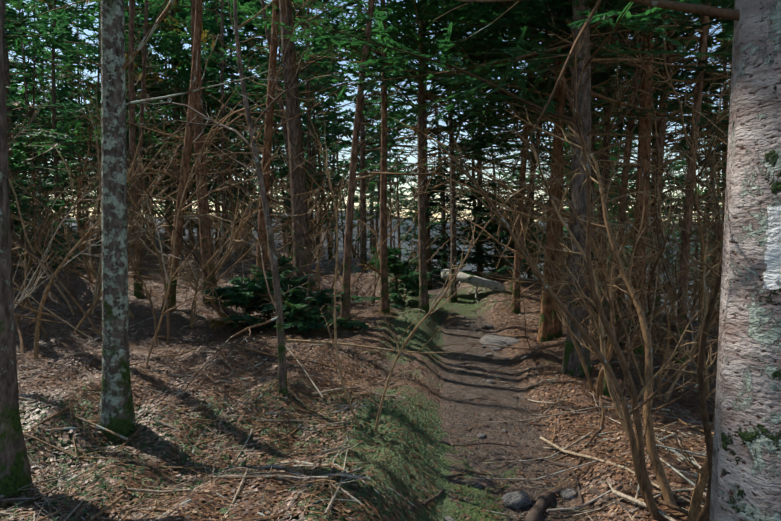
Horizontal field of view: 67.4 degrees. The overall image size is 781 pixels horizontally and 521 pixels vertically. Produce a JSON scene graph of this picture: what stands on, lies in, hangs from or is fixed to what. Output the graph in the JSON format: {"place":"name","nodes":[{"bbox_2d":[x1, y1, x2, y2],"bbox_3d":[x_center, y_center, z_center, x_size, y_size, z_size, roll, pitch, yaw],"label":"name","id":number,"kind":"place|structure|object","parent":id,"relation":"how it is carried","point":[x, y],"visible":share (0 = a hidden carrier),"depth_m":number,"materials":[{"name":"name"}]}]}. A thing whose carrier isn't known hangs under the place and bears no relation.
{"place":"outdoors","nodes":[
{"label":"outdoors","id":0,"kind":"place"},
{"bbox_2d":[0,210,718,520],"bbox_3d":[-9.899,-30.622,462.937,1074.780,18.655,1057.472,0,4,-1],"label":"terrain","id":1,"kind":"structure","parent":0,"point":[445,504],"depth_m":4.62,"materials":[{"name":"brown soil"}]},
{"bbox_2d":[0,0,33,499],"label":"tree","id":2,"kind":"object","parent":1,"relation":"on","point":[15,473],"visible":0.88,"depth_m":2.71,"materials":[{"name":"brown plant"}]},
{"bbox_2d":[8,141,88,270],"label":"fir sapling","id":3,"kind":"object","parent":1,"relation":"on","point":[13,160],"visible":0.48,"depth_m":9.18,"materials":[{"name":"green plant"}]},
{"bbox_2d":[14,165,90,272],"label":"fir sapling","id":4,"kind":"object","parent":1,"relation":"on","point":[48,185],"visible":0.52,"depth_m":10.18,"materials":[{"name":"green plant"}]},
{"bbox_2d":[7,134,101,288],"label":"shrub","id":5,"kind":"object","parent":1,"relation":"on","point":[52,214],"visible":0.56,"depth_m":8.25,"materials":[{"name":"brown plant"}]},
{"bbox_2d":[21,160,100,286],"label":"shrub","id":6,"kind":"object","parent":1,"relation":"on","point":[49,223],"visible":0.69,"depth_m":8.06,"materials":[{"name":"brown plant"}]},
{"bbox_2d":[10,57,140,318],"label":"shrub","id":7,"kind":"object","parent":1,"relation":"on","point":[99,179],"visible":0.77,"depth_m":6.27,"materials":[{"name":"brown plant"}]},
{"bbox_2d":[4,2,152,262],"bbox_3d":[-8.127,-4.907,12.469,4.951,10.121,4.890,1,4,12],"label":"tree","id":8,"kind":"object","parent":1,"relation":"on","point":[58,31],"visible":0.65,"depth_m":12.60,"materials":[{"name":"green plant"}]},
{"bbox_2d":[13,132,156,358],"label":"shrub","id":9,"kind":"object","parent":1,"relation":"on","point":[86,236],"visible":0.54,"depth_m":4.87,"materials":[{"name":"brown plant"}]},
{"bbox_2d":[10,0,207,220],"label":"tree","id":10,"kind":"object","parent":1,"relation":"on","point":[98,44],"visible":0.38,"depth_m":15.56,"materials":[{"name":"green plant"}]},
{"bbox_2d":[4,0,214,298],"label":"tree","id":11,"kind":"object","parent":1,"relation":"on","point":[132,131],"visible":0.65,"depth_m":8.50,"materials":[{"name":"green plant"}]},
{"bbox_2d":[8,112,214,316],"bbox_3d":[-3.646,-0.726,6.853,3.324,2.731,2.151,-2,4,-23],"label":"shrub","id":12,"kind":"object","parent":1,"relation":"on","point":[60,276],"visible":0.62,"depth_m":6.42,"materials":[{"name":"brown plant"}]},
{"bbox_2d":[12,173,214,341],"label":"shrub","id":13,"kind":"object","parent":1,"relation":"on","point":[83,318],"visible":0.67,"depth_m":6.18,"materials":[{"name":"brown plant"}]},
{"bbox_2d":[61,64,169,346],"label":"shrub","id":14,"kind":"object","parent":1,"relation":"on","point":[148,294],"visible":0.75,"depth_m":5.61,"materials":[{"name":"brown plant"}]},
{"bbox_2d":[28,62,243,285],"bbox_3d":[-4.280,-1.135,9.097,2.453,3.073,4.708,-3,5,-39],"label":"shrub","id":15,"kind":"object","parent":1,"relation":"on","point":[91,276],"visible":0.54,"depth_m":8.46,"materials":[{"name":"brown plant"}]},
{"bbox_2d":[94,145,227,318],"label":"shrub","id":16,"kind":"object","parent":1,"relation":"on","point":[185,276],"visible":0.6,"depth_m":6.68,"materials":[{"name":"brown plant"}]},
{"bbox_2d":[78,0,248,310],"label":"tree","id":17,"kind":"object","parent":1,"relation":"on","point":[187,148],"visible":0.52,"depth_m":7.31,"materials":[{"name":"brown plant"}]},
{"bbox_2d":[98,0,285,440],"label":"lichen tree","id":18,"kind":"object","parent":1,"relation":"on","point":[116,412],"visible":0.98,"depth_m":3.38,"materials":[{"name":"grey plant"}]},
{"bbox_2d":[73,0,324,304],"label":"tree","id":19,"kind":"object","parent":1,"relation":"on","point":[204,225],"visible":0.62,"depth_m":7.83,"materials":[{"name":"brown plant"}]},
{"bbox_2d":[126,0,322,256],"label":"tree","id":20,"kind":"object","parent":1,"relation":"on","point":[222,65],"visible":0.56,"depth_m":15.90,"materials":[{"name":"green plant"}]},
{"bbox_2d":[176,129,289,327],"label":"shrub","id":21,"kind":"object","parent":1,"relation":"on","point":[236,233],"visible":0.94,"depth_m":5.53,"materials":[{"name":"brown plant"}]},
{"bbox_2d":[169,259,298,343],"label":"fir sapling","id":22,"kind":"object","parent":1,"relation":"on","point":[241,293],"visible":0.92,"depth_m":6.63,"materials":[{"name":"green plant"}]},
{"bbox_2d":[140,113,344,282],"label":"shrub","id":23,"kind":"object","parent":1,"relation":"on","point":[223,261],"visible":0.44,"depth_m":9.90,"materials":[{"name":"brown plant"}]},
{"bbox_2d":[9,373,505,520],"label":"twigs","id":24,"kind":"object","parent":1,"relation":"on","point":[142,471],"visible":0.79,"depth_m":3.06,"materials":[{"name":"brown wood"}]},
{"bbox_2d":[136,0,387,311],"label":"thin tree","id":25,"kind":"object","parent":1,"relation":"on","point":[268,131],"visible":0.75,"depth_m":7.83,"materials":[{"name":"brown plant"}]},
{"bbox_2d":[155,0,392,319],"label":"dark tree","id":26,"kind":"object","parent":1,"relation":"on","point":[299,205],"visible":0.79,"depth_m":7.83,"materials":[{"name":"brown plant"}]},
{"bbox_2d":[227,255,327,322],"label":"fir sapling","id":27,"kind":"object","parent":1,"relation":"on","point":[296,282],"visible":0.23,"depth_m":7.25,"materials":[{"name":"green plant"}]},
{"bbox_2d":[242,188,332,277],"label":"shrub","id":28,"kind":"object","parent":1,"relation":"on","point":[275,206],"visible":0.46,"depth_m":10.12,"materials":[{"name":"brown plant"}]},
{"bbox_2d":[126,0,479,422],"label":"thin tree","id":29,"kind":"object","parent":1,"relation":"on","point":[281,339],"visible":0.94,"depth_m":4.17,"materials":[{"name":"brown plant"}]},
{"bbox_2d":[242,268,367,335],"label":"fir sapling","id":30,"kind":"object","parent":1,"relation":"on","point":[291,308],"visible":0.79,"depth_m":6.64,"materials":[{"name":"green plant"}]},
{"bbox_2d":[202,0,428,260],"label":"tree","id":31,"kind":"object","parent":1,"relation":"on","point":[319,86],"visible":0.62,"depth_m":15.49,"materials":[{"name":"green plant"}]},
{"bbox_2d":[223,165,425,296],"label":"shrub","id":32,"kind":"object","parent":1,"relation":"on","point":[325,235],"visible":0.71,"depth_m":8.78,"materials":[{"name":"brown plant"}]},
{"bbox_2d":[232,0,463,314],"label":"tree","id":33,"kind":"object","parent":1,"relation":"on","point":[384,296],"visible":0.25,"depth_m":8.25,"materials":[{"name":"brown plant"}]},
{"bbox_2d":[187,137,510,305],"bbox_3d":[-0.141,-0.555,8.691,5.252,2.855,3.689,-2,4,-24],"label":"shrub","id":34,"kind":"object","parent":1,"relation":"on","point":[375,280],"visible":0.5,"depth_m":9.28,"materials":[{"name":"brown plant"}]},
{"bbox_2d":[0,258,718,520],"bbox_3d":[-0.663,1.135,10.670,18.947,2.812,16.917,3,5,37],"label":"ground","id":35,"kind":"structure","parent":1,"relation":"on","point":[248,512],"depth_m":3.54,"materials":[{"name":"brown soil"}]},
{"bbox_2d":[7,71,724,366],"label":"thicket shrubs","id":36,"kind":"object","parent":1,"relation":"on","point":[27,294],"visible":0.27,"depth_m":7.52,"materials":[{"name":"brown plant"}]},
{"bbox_2d":[6,0,731,324],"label":"forest trees","id":37,"kind":"object","parent":1,"relation":"on","point":[178,12],"visible":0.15,"depth_m":21.96,"materials":[{"name":"green plant"}]},
{"bbox_2d":[269,0,469,272],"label":"tree","id":38,"kind":"object","parent":1,"relation":"on","point":[362,163],"visible":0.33,"depth_m":12.87,"materials":[{"name":"green plant"}]},
{"bbox_2d":[6,0,733,332],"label":"forest trees","id":39,"kind":"object","parent":1,"relation":"on","point":[661,123],"visible":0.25,"depth_m":13.73,"materials":[{"name":"green plant"}]},
{"bbox_2d":[352,230,437,309],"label":"fir sapling","id":40,"kind":"object","parent":1,"relation":"on","point":[395,268],"visible":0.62,"depth_m":9.11,"materials":[{"name":"green plant"}]},
{"bbox_2d":[397,152,401,278],"bbox_3d":[0.166,-0.789,10.950,0.106,2.521,0.110,0,4,-1],"label":"trunk","id":41,"kind":"object","parent":1,"relation":"on","point":[399,241],"visible":0.65,"depth_m":10.92,"materials":[{"name":"brown plant"}]},
{"bbox_2d":[295,0,520,327],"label":"tree","id":42,"kind":"object","parent":1,"relation":"on","point":[345,303],"visible":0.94,"depth_m":6.76,"materials":[{"name":"brown plant"}]},
{"bbox_2d":[285,106,530,431],"bbox_3d":[0.112,0.185,3.519,1.347,2.042,0.768,0,4,-1],"label":"bare shrub","id":43,"kind":"object","parent":1,"relation":"on","point":[430,312],"visible":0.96,"depth_m":3.61,"materials":[{"name":"brown plant"}]},
{"bbox_2d":[416,237,418,291],"bbox_3d":[0.485,-0.149,10.581,0.078,1.721,0.096,-2,4,-24],"label":"trunk","id":44,"kind":"object","parent":1,"relation":"on","point":[417,267],"visible":0.27,"depth_m":10.57,"materials":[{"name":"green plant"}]},
{"bbox_2d":[301,0,550,289],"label":"tree","id":45,"kind":"object","parent":1,"relation":"on","point":[460,118],"visible":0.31,"depth_m":10.65,"materials":[{"name":"green plant"}]},
{"bbox_2d":[393,172,466,289],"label":"fir sapling","id":46,"kind":"object","parent":1,"relation":"on","point":[432,194],"visible":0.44,"depth_m":11.47,"materials":[{"name":"green plant"}]},
{"bbox_2d":[273,0,612,312],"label":"tree","id":47,"kind":"object","parent":1,"relation":"on","point":[423,285],"visible":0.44,"depth_m":7.87,"materials":[{"name":"green plant"}]},
{"bbox_2d":[387,155,498,274],"bbox_3d":[1.171,-0.857,12.164,2.163,2.721,2.200,2,5,28],"label":"fir sapling","id":48,"kind":"object","parent":1,"relation":"on","point":[432,204],"visible":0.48,"depth_m":12.07,"materials":[{"name":"green plant"}]},
{"bbox_2d":[444,516,454,520],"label":"pebble","id":49,"kind":"object","parent":1,"relation":"on","point":[447,518],"visible":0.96,"depth_m":2.94,"materials":[{"name":"grey stone"}]},
{"bbox_2d":[367,20,540,259],"bbox_3d":[1.732,-5.488,16.739,5.280,12.121,5.607,0,4,-1],"label":"tree","id":50,"kind":"object","parent":1,"relation":"on","point":[402,176],"visible":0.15,"depth_m":17.11,"materials":[{"name":"green plant"}]},
{"bbox_2d":[339,0,569,302],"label":"tree","id":51,"kind":"object","parent":1,"relation":"on","point":[479,147],"visible":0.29,"depth_m":9.71,"materials":[{"name":"green plant"}]},
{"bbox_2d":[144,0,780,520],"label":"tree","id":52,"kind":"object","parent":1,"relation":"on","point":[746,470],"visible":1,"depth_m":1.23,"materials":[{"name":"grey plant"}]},
{"bbox_2d":[441,269,504,297],"bbox_3d":[1.330,0.393,9.924,1.228,0.428,0.356,4,6,44],"label":"fallen log","id":53,"kind":"object","parent":1,"relation":"on","point":[461,277],"visible":0.92,"depth_m":9.82,"materials":[{"name":"grey wood"}]},
{"bbox_2d":[432,179,524,271],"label":"fir sapling","id":54,"kind":"object","parent":1,"relation":"on","point":[473,198],"visible":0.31,"depth_m":12.55,"materials":[{"name":"green plant"}]},
{"bbox_2d":[474,482,482,488],"bbox_3d":[0.504,1.293,3.352,0.053,0.039,0.052,-2,4,-23],"label":"pebble","id":55,"kind":"object","parent":1,"relation":"on","point":[478,485],"visible":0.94,"depth_m":3.34,"materials":[{"name":"grey stone"}]},
{"bbox_2d":[477,433,485,438],"bbox_3d":[0.655,1.261,4.186,0.066,0.046,0.052,2,4,21],"label":"pebble","id":56,"kind":"object","parent":1,"relation":"on","point":[482,436],"visible":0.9,"depth_m":4.17,"materials":[{"name":"grey stone"}]},
{"bbox_2d":[359,25,614,271],"bbox_3d":[2.105,-4.922,13.208,5.587,11.121,5.923,0,4,-1],"label":"tree","id":57,"kind":"object","parent":1,"relation":"on","point":[470,183],"visible":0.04,"depth_m":13.21,"materials":[{"name":"green plant"}]},
{"bbox_2d":[481,324,493,328],"bbox_3d":[1.378,0.948,8.279,0.200,0.094,0.168,0,4,2],"label":"rock","id":58,"kind":"object","parent":1,"relation":"on","point":[487,326],"visible":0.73,"depth_m":8.22,"materials":[{"name":"grey stone"}]},
{"bbox_2d":[457,174,542,271],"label":"fir sapling","id":59,"kind":"object","parent":1,"relation":"on","point":[489,229],"visible":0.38,"depth_m":11.28,"materials":[{"name":"green plant"}]},
{"bbox_2d":[480,334,520,348],"bbox_3d":[1.355,1.063,7.292,0.396,0.208,0.616,-2,5,-31],"label":"rock","id":60,"kind":"object","parent":1,"relation":"on","point":[495,339],"visible":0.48,"depth_m":7.19,"materials":[{"name":"grey stone"}]},
{"bbox_2d":[466,196,564,278],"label":"fir sapling","id":61,"kind":"object","parent":1,"relation":"on","point":[501,271],"visible":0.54,"depth_m":10.57,"materials":[{"name":"green plant"}]},
{"bbox_2d":[502,491,530,509],"bbox_3d":[0.675,1.295,3.153,0.162,0.087,0.137,-2,4,-22],"label":"rock","id":62,"kind":"object","parent":1,"relation":"on","point":[516,500],"visible":1,"depth_m":3.11,"materials":[{"name":"grey stone"}]},
{"bbox_2d":[307,0,731,382],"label":"dark tree","id":63,"kind":"object","parent":1,"relation":"on","point":[572,365],"visible":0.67,"depth_m":5.31,"materials":[{"name":"green plant"}]},
{"bbox_2d":[408,362,634,520],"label":"tree roots","id":64,"kind":"object","parent":1,"relation":"on","point":[543,502],"visible":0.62,"depth_m":3.30,"materials":[{"name":"brown wood"}]},
{"bbox_2d":[480,180,567,278],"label":"fir sapling","id":65,"kind":"object","parent":1,"relation":"on","point":[526,265],"visible":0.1,"depth_m":11.98,"materials":[{"name":"green plant"}]},
{"bbox_2d":[412,2,637,278],"bbox_3d":[3.306,-5.114,14.299,5.278,12.121,5.913,1,4,19],"label":"tree","id":66,"kind":"object","parent":1,"relation":"on","point":[476,212],"visible":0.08,"depth_m":13.93,"materials":[{"name":"green plant"}]},
{"bbox_2d":[339,0,728,341],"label":"red tree","id":67,"kind":"object","parent":1,"relation":"on","point":[545,331],"visible":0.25,"depth_m":6.84,"materials":[{"name":"green plant"}]},
{"bbox_2d":[390,0,687,313],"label":"tree","id":68,"kind":"object","parent":1,"relation":"on","point":[516,308],"visible":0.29,"depth_m":8.15,"materials":[{"name":"green plant"}]},
{"bbox_2d":[388,0,733,338],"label":"red tree","id":69,"kind":"object","parent":1,"relation":"on","point":[557,331],"visible":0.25,"depth_m":7.24,"materials":[{"name":"green plant"}]},
{"bbox_2d":[404,21,727,520],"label":"shrub","id":70,"kind":"object","parent":1,"relation":"on","point":[636,442],"visible":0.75,"depth_m":2.69,"materials":[{"name":"brown plant"}]},
{"bbox_2d":[560,488,577,499],"bbox_3d":[0.985,1.293,3.228,0.097,0.049,0.099,-1,4,-11],"label":"pebble","id":71,"kind":"object","parent":1,"relation":"on","point":[568,493],"visible":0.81,"depth_m":3.20,"materials":[{"name":"grey stone"}]},
{"bbox_2d":[424,2,732,310],"bbox_3d":[3.003,-4.722,9.015,5.115,11.121,5.222,0,4,-1],"label":"tree","id":72,"kind":"object","parent":1,"relation":"on","point":[606,138],"visible":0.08,"depth_m":8.83,"materials":[{"name":"green plant"}]},
{"bbox_2d":[502,32,662,286],"bbox_3d":[5.262,-4.839,16.405,4.869,12.121,5.142,2,4,21],"label":"tree","id":73,"kind":"object","parent":1,"relation":"on","point":[540,221],"visible":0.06,"depth_m":16.47,"materials":[{"name":"green plant"}]},
{"bbox_2d":[435,0,734,354],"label":"red tree","id":74,"kind":"object","parent":1,"relation":"on","point":[645,125],"visible":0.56,"depth_m":5.88,"materials":[{"name":"green plant"}]},
{"bbox_2d":[484,145,720,398],"bbox_3d":[1.663,0.187,4.683,1.551,2.013,1.522,-4,5,-41],"label":"shrub","id":75,"kind":"object","parent":1,"relation":"on","point":[601,376],"visible":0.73,"depth_m":4.68,"materials":[{"name":"brown plant"}]},
{"bbox_2d":[484,113,720,343],"bbox_3d":[2.422,-0.430,6.101,1.978,2.897,3.378,-1,4,-19],"label":"shrub","id":76,"kind":"object","parent":1,"relation":"on","point":[591,318],"visible":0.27,"depth_m":6.86,"materials":[{"name":"brown plant"}]},
{"bbox_2d":[476,0,734,391],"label":"thin tree","id":77,"kind":"object","parent":1,"relation":"on","point":[688,203],"visible":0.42,"depth_m":5.49,"materials":[{"name":"brown plant"}]},
{"bbox_2d":[603,365,610,395],"bbox_3d":[1.754,1.027,4.761,0.063,0.362,0.066,0,4,-1],"label":"mossy stump","id":78,"kind":"object","parent":1,"relation":"on","point":[605,392],"visible":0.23,"depth_m":4.75,"materials":[{"name":"green plant"}]},
{"bbox_2d":[490,0,724,345],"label":"thin tree","id":79,"kind":"object","parent":1,"relation":"on","point":[623,188],"visible":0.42,"depth_m":6.22,"materials":[{"name":"brown plant"}]},
{"bbox_2d":[510,3,733,300],"bbox_3d":[4.827,-3.819,10.616,4.602,10.122,5.658,3,5,38],"label":"tree","id":80,"kind":"object","parent":1,"relation":"on","point":[656,104],"visible":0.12,"depth_m":10.30,"materials":[{"name":"green plant"}]},
{"bbox_2d":[558,137,720,356],"bbox_3d":[2.694,-0.215,5.766,2.090,2.557,4.799,1,4,15],"label":"shrub","id":81,"kind":"object","parent":1,"relation":"on","point":[650,297],"visible":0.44,"depth_m":5.21,"materials":[{"name":"brown plant"}]},
{"bbox_2d":[563,209,720,400],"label":"shrub","id":82,"kind":"object","parent":1,"relation":"on","point":[679,373],"visible":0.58,"depth_m":4.93,"materials":[{"name":"brown plant"}]},
{"bbox_2d":[598,39,726,395],"bbox_3d":[2.849,-0.231,4.849,2.247,2.947,2.380,0,4,-1],"label":"shrub","id":83,"kind":"object","parent":1,"relation":"on","point":[701,303],"visible":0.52,"depth_m":4.64,"materials":[{"name":"brown plant"}]},
{"bbox_2d":[7,0,730,223],"label":"sky","id":84,"kind":"structure","parent":0,"point":[411,159],"materials":[{"name":"white"}]}
]}

